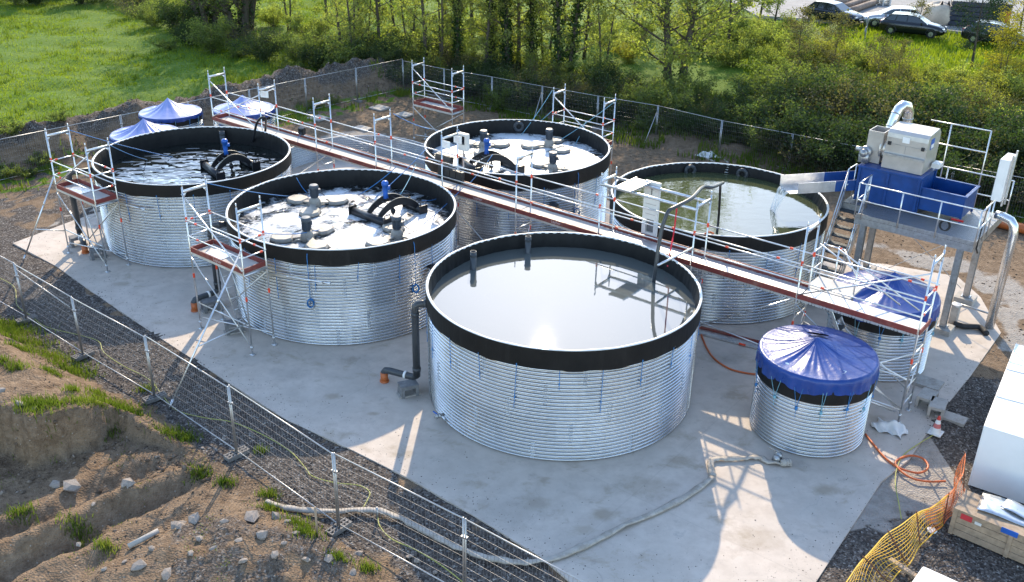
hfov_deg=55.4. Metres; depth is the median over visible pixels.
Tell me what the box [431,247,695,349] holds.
water
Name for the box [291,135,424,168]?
corrugated ring
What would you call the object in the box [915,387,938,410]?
channel block
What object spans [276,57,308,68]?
shrub
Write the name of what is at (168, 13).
shrub
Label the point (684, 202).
suction hose
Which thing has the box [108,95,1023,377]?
back soil stones
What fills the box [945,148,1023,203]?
shrub
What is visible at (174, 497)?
soil clods
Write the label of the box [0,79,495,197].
embankment
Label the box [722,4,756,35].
shrub
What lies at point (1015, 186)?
shrub
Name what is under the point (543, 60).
shrub
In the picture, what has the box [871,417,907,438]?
plastic bag
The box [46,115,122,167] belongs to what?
fence
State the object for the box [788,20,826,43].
shrub
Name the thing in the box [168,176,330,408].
scaffold tower
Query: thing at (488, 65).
shrub
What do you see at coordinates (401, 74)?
fence
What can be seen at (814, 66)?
shrub
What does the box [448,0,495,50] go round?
slender tree
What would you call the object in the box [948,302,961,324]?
short pillar
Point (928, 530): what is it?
stone
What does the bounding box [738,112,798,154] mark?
shrub
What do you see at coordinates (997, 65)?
shrub
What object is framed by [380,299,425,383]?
outlet pipe
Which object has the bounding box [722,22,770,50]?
shrub
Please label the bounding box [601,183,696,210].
scaffold beam
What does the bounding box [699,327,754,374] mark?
orange hose
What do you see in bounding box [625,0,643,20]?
slender tree
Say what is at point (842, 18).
thin tree
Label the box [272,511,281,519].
rock
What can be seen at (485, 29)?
ivy tree
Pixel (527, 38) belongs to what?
ivy tree
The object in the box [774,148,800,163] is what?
shrub
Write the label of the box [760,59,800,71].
shrub
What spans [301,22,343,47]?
shrub
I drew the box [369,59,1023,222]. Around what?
wood edge grass
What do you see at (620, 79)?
shrub
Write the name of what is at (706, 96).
shrub
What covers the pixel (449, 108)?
scaffold tower
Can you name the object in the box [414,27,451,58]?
shrub
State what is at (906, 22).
parked car
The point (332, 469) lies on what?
fence
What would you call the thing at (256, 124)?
black hose
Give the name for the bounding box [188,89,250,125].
fence
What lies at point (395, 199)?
arched mixer
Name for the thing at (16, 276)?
fence
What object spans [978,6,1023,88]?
blossoming tree
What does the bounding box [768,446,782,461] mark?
drain valve
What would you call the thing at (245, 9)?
multi stem tree
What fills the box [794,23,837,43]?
shrub
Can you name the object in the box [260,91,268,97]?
placard
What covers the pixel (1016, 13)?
blossoming tree
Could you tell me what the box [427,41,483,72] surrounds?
shrub
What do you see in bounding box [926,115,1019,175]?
shrub
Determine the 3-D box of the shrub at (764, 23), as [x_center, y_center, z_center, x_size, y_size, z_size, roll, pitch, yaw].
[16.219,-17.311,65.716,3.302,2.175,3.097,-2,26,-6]
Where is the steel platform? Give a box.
[813,119,1014,336]
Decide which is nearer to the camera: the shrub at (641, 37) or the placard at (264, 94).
the placard at (264, 94)
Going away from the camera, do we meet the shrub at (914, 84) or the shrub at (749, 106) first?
the shrub at (749, 106)
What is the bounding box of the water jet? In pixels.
[770,187,787,209]
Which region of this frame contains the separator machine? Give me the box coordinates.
[853,100,980,230]
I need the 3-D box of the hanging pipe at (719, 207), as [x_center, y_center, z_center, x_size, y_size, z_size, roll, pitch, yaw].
[6.373,-2.513,30.061,0.094,1.835,0.752,9,27,16]
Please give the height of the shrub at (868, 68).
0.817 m
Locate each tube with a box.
[562,100,616,138]
[657,247,693,265]
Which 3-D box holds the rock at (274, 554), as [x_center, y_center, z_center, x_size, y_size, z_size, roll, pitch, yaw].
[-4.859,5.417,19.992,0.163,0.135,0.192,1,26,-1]
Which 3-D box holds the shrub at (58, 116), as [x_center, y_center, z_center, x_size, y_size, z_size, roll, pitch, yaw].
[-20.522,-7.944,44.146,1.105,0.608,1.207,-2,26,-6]
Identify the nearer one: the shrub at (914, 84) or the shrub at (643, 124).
the shrub at (643, 124)
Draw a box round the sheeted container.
[968,343,1023,503]
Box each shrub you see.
[0,0,31,5]
[0,118,24,135]
[0,160,22,178]
[17,165,40,177]
[23,150,57,165]
[25,0,50,5]
[44,109,70,120]
[65,0,96,5]
[107,0,156,17]
[123,0,152,6]
[124,0,172,26]
[146,0,183,9]
[148,0,213,32]
[151,37,179,49]
[167,19,209,46]
[174,0,231,19]
[179,14,243,53]
[203,13,250,46]
[222,25,285,62]
[225,10,279,48]
[226,46,252,58]
[252,19,303,48]
[255,1,287,26]
[266,25,329,63]
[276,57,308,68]
[288,5,336,42]
[294,41,345,68]
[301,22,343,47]
[305,98,322,107]
[317,30,381,66]
[323,94,340,103]
[330,26,410,59]
[332,41,377,60]
[368,38,407,63]
[380,33,437,66]
[382,22,422,39]
[384,58,423,85]
[409,53,448,80]
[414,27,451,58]
[415,81,435,93]
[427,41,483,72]
[428,32,474,59]
[436,61,477,88]
[443,17,475,38]
[445,70,482,97]
[446,45,481,64]
[449,55,494,85]
[461,13,486,37]
[464,65,524,96]
[465,50,501,68]
[472,49,521,77]
[482,28,523,50]
[483,82,531,109]
[488,66,532,91]
[495,73,554,107]
[497,43,527,70]
[502,57,561,91]
[517,65,571,96]
[518,42,567,74]
[522,66,589,113]
[543,57,580,87]
[543,88,583,113]
[547,64,583,92]
[563,51,621,91]
[566,105,588,117]
[567,77,622,110]
[571,74,637,107]
[574,87,624,117]
[576,51,648,93]
[580,8,632,42]
[587,99,628,124]
[592,70,656,93]
[599,83,655,118]
[601,35,644,64]
[602,22,642,50]
[613,30,654,46]
[614,82,682,121]
[618,113,639,126]
[623,74,700,122]
[624,16,658,38]
[630,114,662,129]
[645,114,675,129]
[652,64,726,102]
[665,92,726,119]
[667,105,718,133]
[672,11,716,35]
[673,25,712,51]
[673,84,731,107]
[678,104,741,136]
[684,27,722,54]
[694,40,736,56]
[694,98,734,132]
[702,33,755,67]
[705,89,755,114]
[706,95,779,143]
[706,102,749,136]
[717,130,744,144]
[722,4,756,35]
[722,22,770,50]
[722,65,804,98]
[726,76,806,115]
[726,88,813,131]
[728,11,766,35]
[730,55,804,86]
[730,80,769,106]
[730,92,796,125]
[735,18,778,46]
[737,84,839,142]
[737,133,758,146]
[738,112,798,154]
[747,101,848,150]
[748,110,794,148]
[750,42,797,68]
[751,66,840,104]
[752,120,849,170]
[757,90,816,113]
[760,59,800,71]
[762,20,812,51]
[765,28,816,63]
[767,68,884,120]
[772,57,836,83]
[774,65,881,112]
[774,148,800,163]
[776,107,869,171]
[778,12,817,35]
[779,48,851,80]
[782,96,844,124]
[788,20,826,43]
[790,93,880,152]
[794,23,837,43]
[797,116,888,178]
[798,30,847,62]
[799,78,893,120]
[801,115,884,170]
[804,39,867,65]
[806,55,882,85]
[807,26,828,38]
[812,68,931,125]
[825,64,879,92]
[841,75,948,126]
[843,38,884,68]
[844,77,982,130]
[846,95,965,154]
[847,136,966,177]
[849,102,923,130]
[853,116,944,148]
[854,72,908,96]
[859,63,879,73]
[863,47,924,81]
[868,74,926,100]
[881,73,947,102]
[882,89,997,131]
[889,62,944,82]
[895,79,934,90]
[911,58,952,86]
[916,67,1010,104]
[922,72,991,109]
[923,66,997,87]
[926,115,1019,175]
[928,96,1023,145]
[929,99,1008,147]
[935,102,1022,161]
[936,123,1019,189]
[936,136,1015,184]
[939,78,1016,116]
[942,109,1023,171]
[943,106,987,129]
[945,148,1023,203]
[949,59,1015,95]
[951,149,1023,211]
[960,65,1023,102]
[966,49,1022,72]
[967,154,1023,191]
[969,97,1011,115]
[970,51,1023,81]
[970,109,1023,130]
[984,85,1023,111]
[987,103,1023,121]
[988,116,1023,178]
[998,64,1023,103]
[1011,184,1023,213]
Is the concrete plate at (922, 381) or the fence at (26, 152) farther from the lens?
the fence at (26, 152)
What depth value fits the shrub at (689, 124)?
46.80 m
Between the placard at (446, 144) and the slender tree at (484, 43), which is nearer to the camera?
the placard at (446, 144)
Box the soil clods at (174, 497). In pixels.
[0,316,418,581]
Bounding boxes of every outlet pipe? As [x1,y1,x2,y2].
[66,167,92,253]
[190,221,226,312]
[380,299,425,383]
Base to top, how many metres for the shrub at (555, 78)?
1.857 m
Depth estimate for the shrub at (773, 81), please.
51.11 m
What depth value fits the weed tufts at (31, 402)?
24.29 m
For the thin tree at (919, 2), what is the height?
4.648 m
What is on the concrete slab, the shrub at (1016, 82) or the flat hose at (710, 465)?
the flat hose at (710, 465)
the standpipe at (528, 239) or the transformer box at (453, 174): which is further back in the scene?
the transformer box at (453, 174)
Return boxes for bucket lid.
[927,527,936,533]
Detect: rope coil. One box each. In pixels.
[307,298,314,307]
[412,284,419,292]
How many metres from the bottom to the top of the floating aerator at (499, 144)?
0.800 m
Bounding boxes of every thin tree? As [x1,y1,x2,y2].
[780,4,827,66]
[808,8,863,72]
[854,33,902,87]
[885,37,924,84]
[907,0,934,16]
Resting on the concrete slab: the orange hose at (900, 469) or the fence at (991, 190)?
the orange hose at (900, 469)
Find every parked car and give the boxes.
[804,0,863,25]
[862,6,923,26]
[879,11,946,38]
[961,20,1023,47]
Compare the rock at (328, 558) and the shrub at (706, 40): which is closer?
the rock at (328, 558)
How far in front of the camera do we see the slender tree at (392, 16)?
65.55 m
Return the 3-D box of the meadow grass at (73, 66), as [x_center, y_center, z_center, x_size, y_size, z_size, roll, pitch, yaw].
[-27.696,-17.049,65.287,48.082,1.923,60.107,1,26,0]
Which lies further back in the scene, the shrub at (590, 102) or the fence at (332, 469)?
the shrub at (590, 102)
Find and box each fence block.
[15,314,37,324]
[71,348,94,361]
[142,390,167,404]
[223,445,249,462]
[325,517,352,536]
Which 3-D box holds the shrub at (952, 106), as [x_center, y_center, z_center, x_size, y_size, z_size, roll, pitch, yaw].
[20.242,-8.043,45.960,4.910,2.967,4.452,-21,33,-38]
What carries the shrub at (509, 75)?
on the ground at (44, 544)
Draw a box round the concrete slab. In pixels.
[13,156,1000,581]
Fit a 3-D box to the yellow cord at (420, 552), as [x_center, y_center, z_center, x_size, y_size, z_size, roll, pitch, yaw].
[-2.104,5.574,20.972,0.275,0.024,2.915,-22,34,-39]
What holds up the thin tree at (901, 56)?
on the ground at (44, 544)
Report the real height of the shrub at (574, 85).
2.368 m
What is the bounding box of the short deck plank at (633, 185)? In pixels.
[615,177,650,192]
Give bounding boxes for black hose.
[252,116,266,142]
[953,321,988,335]
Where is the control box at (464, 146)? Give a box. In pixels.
[458,132,469,167]
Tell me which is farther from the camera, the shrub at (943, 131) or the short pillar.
the shrub at (943, 131)
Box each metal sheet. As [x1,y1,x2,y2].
[976,493,1023,525]
[1000,498,1023,517]
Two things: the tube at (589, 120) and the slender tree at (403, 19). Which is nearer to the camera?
the tube at (589, 120)
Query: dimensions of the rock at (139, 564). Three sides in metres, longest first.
0.312 x 0.288 x 0.104 m
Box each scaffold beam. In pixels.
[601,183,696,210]
[615,177,705,201]
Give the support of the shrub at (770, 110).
on the ground at (44, 544)
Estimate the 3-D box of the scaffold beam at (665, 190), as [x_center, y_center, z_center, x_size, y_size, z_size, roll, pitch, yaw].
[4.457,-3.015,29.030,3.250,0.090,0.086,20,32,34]
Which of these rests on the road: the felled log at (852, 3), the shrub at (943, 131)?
the felled log at (852, 3)
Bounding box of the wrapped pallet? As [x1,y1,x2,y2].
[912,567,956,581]
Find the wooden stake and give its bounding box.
[314,507,318,535]
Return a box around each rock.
[15,400,27,406]
[49,480,59,488]
[63,479,80,491]
[121,478,135,487]
[131,559,146,570]
[161,567,171,579]
[171,521,177,528]
[175,522,184,528]
[188,512,199,524]
[188,550,193,555]
[195,535,202,541]
[219,518,228,523]
[234,537,242,541]
[238,558,247,563]
[244,510,259,522]
[256,530,267,539]
[271,550,278,558]
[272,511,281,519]
[302,557,310,561]
[324,554,333,562]
[349,567,356,575]
[354,550,362,555]
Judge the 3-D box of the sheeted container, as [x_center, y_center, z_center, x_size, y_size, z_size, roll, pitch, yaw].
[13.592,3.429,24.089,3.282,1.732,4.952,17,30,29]
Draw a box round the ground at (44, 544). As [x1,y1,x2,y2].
[0,0,1023,581]
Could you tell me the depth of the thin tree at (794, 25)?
57.30 m
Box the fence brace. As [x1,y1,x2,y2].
[16,270,69,307]
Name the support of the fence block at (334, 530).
on the ground at (44, 544)
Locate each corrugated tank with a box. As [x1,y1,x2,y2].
[91,126,292,267]
[225,169,456,344]
[424,119,609,245]
[426,232,702,460]
[609,162,828,323]
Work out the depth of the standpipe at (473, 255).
27.55 m
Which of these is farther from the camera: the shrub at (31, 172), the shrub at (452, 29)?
the shrub at (452, 29)
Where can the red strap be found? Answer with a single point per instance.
(673, 233)
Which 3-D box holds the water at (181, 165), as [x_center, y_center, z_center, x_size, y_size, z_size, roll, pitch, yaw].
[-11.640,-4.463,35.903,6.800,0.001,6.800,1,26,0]
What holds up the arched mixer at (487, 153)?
on the water at (582, 155)
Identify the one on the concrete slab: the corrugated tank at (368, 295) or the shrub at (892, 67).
the corrugated tank at (368, 295)
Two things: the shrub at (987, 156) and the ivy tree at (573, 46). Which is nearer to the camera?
the shrub at (987, 156)
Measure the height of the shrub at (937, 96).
3.467 m
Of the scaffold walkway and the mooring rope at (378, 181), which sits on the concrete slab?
the scaffold walkway
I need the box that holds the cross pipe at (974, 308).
[953,301,987,313]
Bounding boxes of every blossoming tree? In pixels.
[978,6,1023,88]
[996,0,1023,30]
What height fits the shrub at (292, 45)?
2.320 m
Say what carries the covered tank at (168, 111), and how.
on the ground at (44, 544)
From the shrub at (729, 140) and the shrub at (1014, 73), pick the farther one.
the shrub at (1014, 73)
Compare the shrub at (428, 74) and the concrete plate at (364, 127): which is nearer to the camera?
the concrete plate at (364, 127)
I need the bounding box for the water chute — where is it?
[780,171,855,193]
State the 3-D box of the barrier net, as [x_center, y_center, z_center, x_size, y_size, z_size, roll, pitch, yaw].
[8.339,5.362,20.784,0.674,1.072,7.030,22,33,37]
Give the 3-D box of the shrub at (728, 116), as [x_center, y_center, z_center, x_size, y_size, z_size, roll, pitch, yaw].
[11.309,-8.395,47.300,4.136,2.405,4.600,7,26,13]
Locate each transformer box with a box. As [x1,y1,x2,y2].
[435,153,459,168]
[437,166,479,188]
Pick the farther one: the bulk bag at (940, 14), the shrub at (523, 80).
the bulk bag at (940, 14)
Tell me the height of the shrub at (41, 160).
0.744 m
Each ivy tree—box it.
[429,0,489,61]
[455,0,522,62]
[470,0,537,72]
[510,0,554,58]
[530,0,607,81]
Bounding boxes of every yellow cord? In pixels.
[0,278,369,505]
[378,519,462,581]
[895,435,932,518]
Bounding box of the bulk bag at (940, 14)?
[923,1,951,24]
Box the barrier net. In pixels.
[846,452,965,581]
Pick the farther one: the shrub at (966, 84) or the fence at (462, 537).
the shrub at (966, 84)
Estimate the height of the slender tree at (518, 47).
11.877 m
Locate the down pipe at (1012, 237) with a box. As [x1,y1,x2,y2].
[985,210,1018,329]
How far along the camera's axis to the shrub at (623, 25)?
66.71 m
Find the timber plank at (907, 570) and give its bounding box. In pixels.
[888,557,916,577]
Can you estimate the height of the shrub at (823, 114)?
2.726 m
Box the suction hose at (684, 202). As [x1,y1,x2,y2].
[652,181,724,281]
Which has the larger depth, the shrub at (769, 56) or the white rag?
the shrub at (769, 56)
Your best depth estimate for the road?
81.13 m
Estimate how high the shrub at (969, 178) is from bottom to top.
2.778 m
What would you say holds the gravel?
on the ground at (44, 544)
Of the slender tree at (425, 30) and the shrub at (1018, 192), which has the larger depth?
the slender tree at (425, 30)
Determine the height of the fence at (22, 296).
1.901 m
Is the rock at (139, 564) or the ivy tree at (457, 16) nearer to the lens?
the rock at (139, 564)
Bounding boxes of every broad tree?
[591,0,772,83]
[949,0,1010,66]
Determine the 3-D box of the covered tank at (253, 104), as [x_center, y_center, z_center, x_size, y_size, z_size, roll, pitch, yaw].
[-12.214,-7.615,44.738,2.805,2.815,2.788,1,26,0]
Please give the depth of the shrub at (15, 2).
78.39 m
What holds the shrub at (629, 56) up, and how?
on the ground at (44, 544)
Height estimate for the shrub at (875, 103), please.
3.551 m
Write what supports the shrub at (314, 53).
on the ground at (44, 544)
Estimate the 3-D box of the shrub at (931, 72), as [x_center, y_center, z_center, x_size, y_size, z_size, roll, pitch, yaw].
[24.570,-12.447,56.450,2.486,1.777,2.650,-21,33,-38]
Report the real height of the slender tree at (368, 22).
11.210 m
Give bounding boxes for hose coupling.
[779,458,791,466]
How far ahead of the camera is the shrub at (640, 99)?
50.05 m
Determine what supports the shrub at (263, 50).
on the ground at (44, 544)
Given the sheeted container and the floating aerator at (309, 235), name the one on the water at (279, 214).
the floating aerator at (309, 235)
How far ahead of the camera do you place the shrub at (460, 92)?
55.03 m
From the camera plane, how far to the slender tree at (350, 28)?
59.61 m
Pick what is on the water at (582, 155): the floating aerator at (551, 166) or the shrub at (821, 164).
the floating aerator at (551, 166)
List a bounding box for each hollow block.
[68,234,87,247]
[89,246,108,260]
[200,296,220,313]
[223,318,245,335]
[396,379,420,398]
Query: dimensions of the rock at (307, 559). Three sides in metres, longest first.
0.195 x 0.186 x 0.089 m
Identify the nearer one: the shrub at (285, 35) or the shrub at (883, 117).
the shrub at (883, 117)
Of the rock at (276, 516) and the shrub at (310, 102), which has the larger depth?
the shrub at (310, 102)
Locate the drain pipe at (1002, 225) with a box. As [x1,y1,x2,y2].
[997,222,1023,233]
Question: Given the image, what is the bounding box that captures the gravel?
[0,289,1020,581]
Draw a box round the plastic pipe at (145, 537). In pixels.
[127,528,159,548]
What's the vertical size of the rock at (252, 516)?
0.182 m
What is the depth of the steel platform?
30.65 m
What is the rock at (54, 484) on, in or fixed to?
on the ground at (44, 544)
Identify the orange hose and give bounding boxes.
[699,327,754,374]
[865,433,945,482]
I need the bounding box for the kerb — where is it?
[761,15,961,33]
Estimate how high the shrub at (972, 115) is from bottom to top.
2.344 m
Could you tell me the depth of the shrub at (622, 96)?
50.33 m
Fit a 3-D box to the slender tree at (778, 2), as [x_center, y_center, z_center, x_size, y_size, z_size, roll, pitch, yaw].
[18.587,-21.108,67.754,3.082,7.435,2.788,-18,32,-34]
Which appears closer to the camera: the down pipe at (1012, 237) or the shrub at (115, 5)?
the down pipe at (1012, 237)
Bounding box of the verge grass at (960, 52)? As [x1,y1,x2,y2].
[713,21,1023,112]
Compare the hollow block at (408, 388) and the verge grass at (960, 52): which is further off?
the verge grass at (960, 52)
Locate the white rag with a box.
[697,151,717,157]
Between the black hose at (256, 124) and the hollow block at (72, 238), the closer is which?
the hollow block at (72, 238)
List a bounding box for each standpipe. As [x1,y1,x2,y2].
[219,130,224,144]
[470,250,476,269]
[525,235,531,253]
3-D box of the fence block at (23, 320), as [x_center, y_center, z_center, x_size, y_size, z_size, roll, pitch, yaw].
[-14.994,0.877,30.154,0.240,0.110,0.600,24,34,39]
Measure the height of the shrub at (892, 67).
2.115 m
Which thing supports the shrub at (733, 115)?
on the ground at (44, 544)
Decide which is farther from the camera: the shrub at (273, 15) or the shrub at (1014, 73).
the shrub at (273, 15)
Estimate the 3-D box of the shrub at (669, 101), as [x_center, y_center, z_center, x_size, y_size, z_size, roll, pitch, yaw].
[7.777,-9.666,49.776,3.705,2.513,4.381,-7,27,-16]
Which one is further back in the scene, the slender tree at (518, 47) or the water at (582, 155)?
the slender tree at (518, 47)
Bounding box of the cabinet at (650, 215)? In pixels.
[641,180,661,236]
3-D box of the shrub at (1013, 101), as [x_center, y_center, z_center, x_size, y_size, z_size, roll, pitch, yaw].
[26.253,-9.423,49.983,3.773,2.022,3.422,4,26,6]
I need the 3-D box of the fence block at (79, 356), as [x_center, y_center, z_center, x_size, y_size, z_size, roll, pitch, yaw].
[-12.406,1.855,28.226,0.240,0.110,0.600,19,31,32]
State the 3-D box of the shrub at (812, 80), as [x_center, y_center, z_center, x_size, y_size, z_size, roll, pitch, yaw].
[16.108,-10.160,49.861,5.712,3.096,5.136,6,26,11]
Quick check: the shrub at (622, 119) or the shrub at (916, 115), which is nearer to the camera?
the shrub at (916, 115)
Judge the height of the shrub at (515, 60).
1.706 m
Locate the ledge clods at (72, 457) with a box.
[0,397,213,580]
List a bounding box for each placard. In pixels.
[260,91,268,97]
[442,140,449,148]
[454,135,461,143]
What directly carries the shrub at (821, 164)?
on the ground at (44, 544)
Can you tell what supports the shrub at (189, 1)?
on the ground at (44, 544)
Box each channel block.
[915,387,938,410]
[926,396,947,420]
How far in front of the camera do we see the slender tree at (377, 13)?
60.68 m
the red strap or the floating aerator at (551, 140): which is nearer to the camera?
the red strap
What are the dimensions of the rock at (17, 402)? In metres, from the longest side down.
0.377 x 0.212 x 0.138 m
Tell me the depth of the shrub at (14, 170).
41.63 m
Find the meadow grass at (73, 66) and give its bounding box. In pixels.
[0,0,468,125]
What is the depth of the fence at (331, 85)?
52.56 m
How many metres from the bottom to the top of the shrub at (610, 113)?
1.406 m
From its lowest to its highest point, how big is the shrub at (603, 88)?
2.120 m
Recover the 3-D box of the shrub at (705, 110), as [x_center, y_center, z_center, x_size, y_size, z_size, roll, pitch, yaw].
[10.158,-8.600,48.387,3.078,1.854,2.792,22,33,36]
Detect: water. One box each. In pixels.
[101,142,284,184]
[232,185,450,248]
[430,133,604,174]
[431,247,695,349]
[615,172,823,235]
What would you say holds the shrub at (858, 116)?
on the ground at (44, 544)
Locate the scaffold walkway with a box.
[207,67,946,422]
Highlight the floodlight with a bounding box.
[298,126,305,135]
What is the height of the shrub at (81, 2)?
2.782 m
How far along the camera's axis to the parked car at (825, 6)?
74.31 m
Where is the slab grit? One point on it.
(525, 486)
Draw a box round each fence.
[0,130,51,179]
[0,256,25,317]
[14,264,81,352]
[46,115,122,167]
[71,297,153,395]
[120,102,187,127]
[144,335,235,451]
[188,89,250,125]
[228,384,338,525]
[249,78,306,115]
[305,68,356,110]
[333,452,467,581]
[356,59,402,99]
[403,61,443,97]
[444,69,491,105]
[465,518,583,581]
[492,77,543,115]
[542,86,598,126]
[597,96,658,134]
[656,105,722,149]
[719,121,792,167]
[788,134,858,175]
[953,165,1023,217]
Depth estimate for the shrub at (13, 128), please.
42.89 m
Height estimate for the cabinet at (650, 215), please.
1.750 m
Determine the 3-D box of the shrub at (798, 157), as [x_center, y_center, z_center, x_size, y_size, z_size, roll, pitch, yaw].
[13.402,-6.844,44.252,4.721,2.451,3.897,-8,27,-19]
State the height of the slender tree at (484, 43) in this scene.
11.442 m
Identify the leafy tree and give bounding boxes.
[704,0,756,41]
[759,0,777,17]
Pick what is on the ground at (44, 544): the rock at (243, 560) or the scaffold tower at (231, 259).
the rock at (243, 560)
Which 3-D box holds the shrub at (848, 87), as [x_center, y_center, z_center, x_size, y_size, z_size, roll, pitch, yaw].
[15.804,-9.432,48.436,5.542,3.169,5.026,-5,26,-12]
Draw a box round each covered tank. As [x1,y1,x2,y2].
[109,119,176,143]
[138,98,203,127]
[213,95,275,129]
[749,324,879,457]
[826,270,940,381]
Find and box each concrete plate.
[307,114,329,121]
[353,125,372,131]
[369,104,390,111]
[395,111,412,117]
[903,373,944,390]
[935,410,968,426]
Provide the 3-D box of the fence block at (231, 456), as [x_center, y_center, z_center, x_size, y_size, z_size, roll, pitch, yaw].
[-6.766,4.002,23.993,0.240,0.110,0.600,22,33,37]
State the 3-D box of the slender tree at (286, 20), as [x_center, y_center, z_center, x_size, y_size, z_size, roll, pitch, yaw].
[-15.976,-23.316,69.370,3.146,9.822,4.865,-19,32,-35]
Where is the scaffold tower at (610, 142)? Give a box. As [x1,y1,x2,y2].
[552,84,615,196]
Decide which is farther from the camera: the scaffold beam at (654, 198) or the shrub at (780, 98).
the shrub at (780, 98)
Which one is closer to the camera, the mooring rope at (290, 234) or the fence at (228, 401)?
the fence at (228, 401)
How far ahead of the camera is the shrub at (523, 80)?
54.40 m
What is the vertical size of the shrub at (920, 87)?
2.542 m
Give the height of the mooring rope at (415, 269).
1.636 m
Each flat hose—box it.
[265,475,715,565]
[707,455,791,476]
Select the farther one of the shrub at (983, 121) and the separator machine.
the shrub at (983, 121)
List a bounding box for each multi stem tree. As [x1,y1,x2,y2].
[174,0,229,31]
[191,0,260,37]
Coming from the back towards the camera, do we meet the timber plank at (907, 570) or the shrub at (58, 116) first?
the shrub at (58, 116)
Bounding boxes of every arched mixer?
[200,138,260,180]
[348,180,427,225]
[458,138,524,173]
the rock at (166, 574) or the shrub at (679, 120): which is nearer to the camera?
the rock at (166, 574)
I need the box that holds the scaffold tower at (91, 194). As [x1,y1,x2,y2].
[22,123,145,272]
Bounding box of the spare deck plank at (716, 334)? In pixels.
[699,326,759,348]
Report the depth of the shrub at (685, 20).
69.17 m
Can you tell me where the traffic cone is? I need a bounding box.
[927,416,943,437]
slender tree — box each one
[267,0,301,31]
[310,0,346,29]
[317,0,356,43]
[321,0,379,56]
[343,0,386,44]
[352,0,407,41]
[375,0,418,34]
[382,0,431,45]
[394,0,453,68]
[416,0,477,65]
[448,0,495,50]
[458,0,511,63]
[490,0,565,72]
[520,0,572,55]
[565,0,610,59]
[584,0,635,66]
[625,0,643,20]
[761,0,788,31]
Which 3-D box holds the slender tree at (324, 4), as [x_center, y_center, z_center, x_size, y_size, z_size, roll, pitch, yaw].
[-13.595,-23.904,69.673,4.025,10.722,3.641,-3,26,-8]
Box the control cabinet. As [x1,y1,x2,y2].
[975,150,1018,253]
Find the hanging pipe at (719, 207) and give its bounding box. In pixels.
[716,185,721,232]
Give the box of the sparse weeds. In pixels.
[0,345,262,579]
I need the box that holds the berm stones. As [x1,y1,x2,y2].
[0,57,445,169]
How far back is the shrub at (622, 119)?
50.01 m
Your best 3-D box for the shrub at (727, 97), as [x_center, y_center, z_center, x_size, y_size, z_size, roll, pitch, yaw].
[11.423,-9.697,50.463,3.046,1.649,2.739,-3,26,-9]
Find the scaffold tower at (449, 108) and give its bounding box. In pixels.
[411,57,463,141]
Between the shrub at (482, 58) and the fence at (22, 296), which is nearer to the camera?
the fence at (22, 296)
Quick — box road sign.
[864,17,868,40]
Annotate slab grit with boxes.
[27,232,980,581]
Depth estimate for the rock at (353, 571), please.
20.10 m
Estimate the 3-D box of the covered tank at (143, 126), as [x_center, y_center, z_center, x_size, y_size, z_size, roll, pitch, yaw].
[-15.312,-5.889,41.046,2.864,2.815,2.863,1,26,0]
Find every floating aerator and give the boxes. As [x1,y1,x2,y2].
[269,216,334,248]
[286,183,348,217]
[365,214,421,246]
[470,129,509,154]
[521,128,571,153]
[529,151,580,173]
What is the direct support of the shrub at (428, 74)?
on the ground at (44, 544)
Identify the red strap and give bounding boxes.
[667,209,676,266]
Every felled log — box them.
[836,0,851,2]
[845,0,870,6]
[849,0,878,11]
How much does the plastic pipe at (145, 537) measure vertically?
0.216 m
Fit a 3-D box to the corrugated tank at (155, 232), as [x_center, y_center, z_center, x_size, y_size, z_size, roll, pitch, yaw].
[-11.650,-3.667,36.286,6.963,3.072,6.957,1,26,0]
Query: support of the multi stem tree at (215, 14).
on the ground at (44, 544)
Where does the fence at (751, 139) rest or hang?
on the ground at (44, 544)
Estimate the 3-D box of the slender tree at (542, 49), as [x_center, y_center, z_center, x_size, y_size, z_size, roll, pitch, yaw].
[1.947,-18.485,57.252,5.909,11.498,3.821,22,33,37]
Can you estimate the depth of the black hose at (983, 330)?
30.59 m
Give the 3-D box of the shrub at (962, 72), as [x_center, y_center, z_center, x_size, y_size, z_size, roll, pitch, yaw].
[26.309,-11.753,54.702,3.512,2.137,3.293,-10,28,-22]
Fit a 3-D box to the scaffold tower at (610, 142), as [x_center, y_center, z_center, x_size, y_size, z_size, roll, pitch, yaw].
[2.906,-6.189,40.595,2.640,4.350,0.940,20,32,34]
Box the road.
[726,0,1023,34]
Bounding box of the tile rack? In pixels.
[948,0,1012,25]
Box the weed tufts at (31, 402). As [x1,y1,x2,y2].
[0,315,382,576]
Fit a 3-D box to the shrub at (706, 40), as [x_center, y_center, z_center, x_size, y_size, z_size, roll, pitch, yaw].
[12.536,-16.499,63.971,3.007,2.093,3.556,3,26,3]
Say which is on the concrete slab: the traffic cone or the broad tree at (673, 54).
the traffic cone
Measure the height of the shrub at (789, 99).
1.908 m
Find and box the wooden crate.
[948,490,1023,563]
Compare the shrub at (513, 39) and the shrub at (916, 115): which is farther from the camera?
the shrub at (513, 39)
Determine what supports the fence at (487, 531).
on the fence block
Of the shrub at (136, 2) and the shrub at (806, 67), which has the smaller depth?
the shrub at (806, 67)
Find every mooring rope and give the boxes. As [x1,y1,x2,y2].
[70,130,171,156]
[207,183,288,196]
[264,229,319,234]
[307,260,310,302]
[359,167,395,194]
[375,148,426,197]
[413,242,415,287]
[415,187,463,230]
[521,90,552,134]

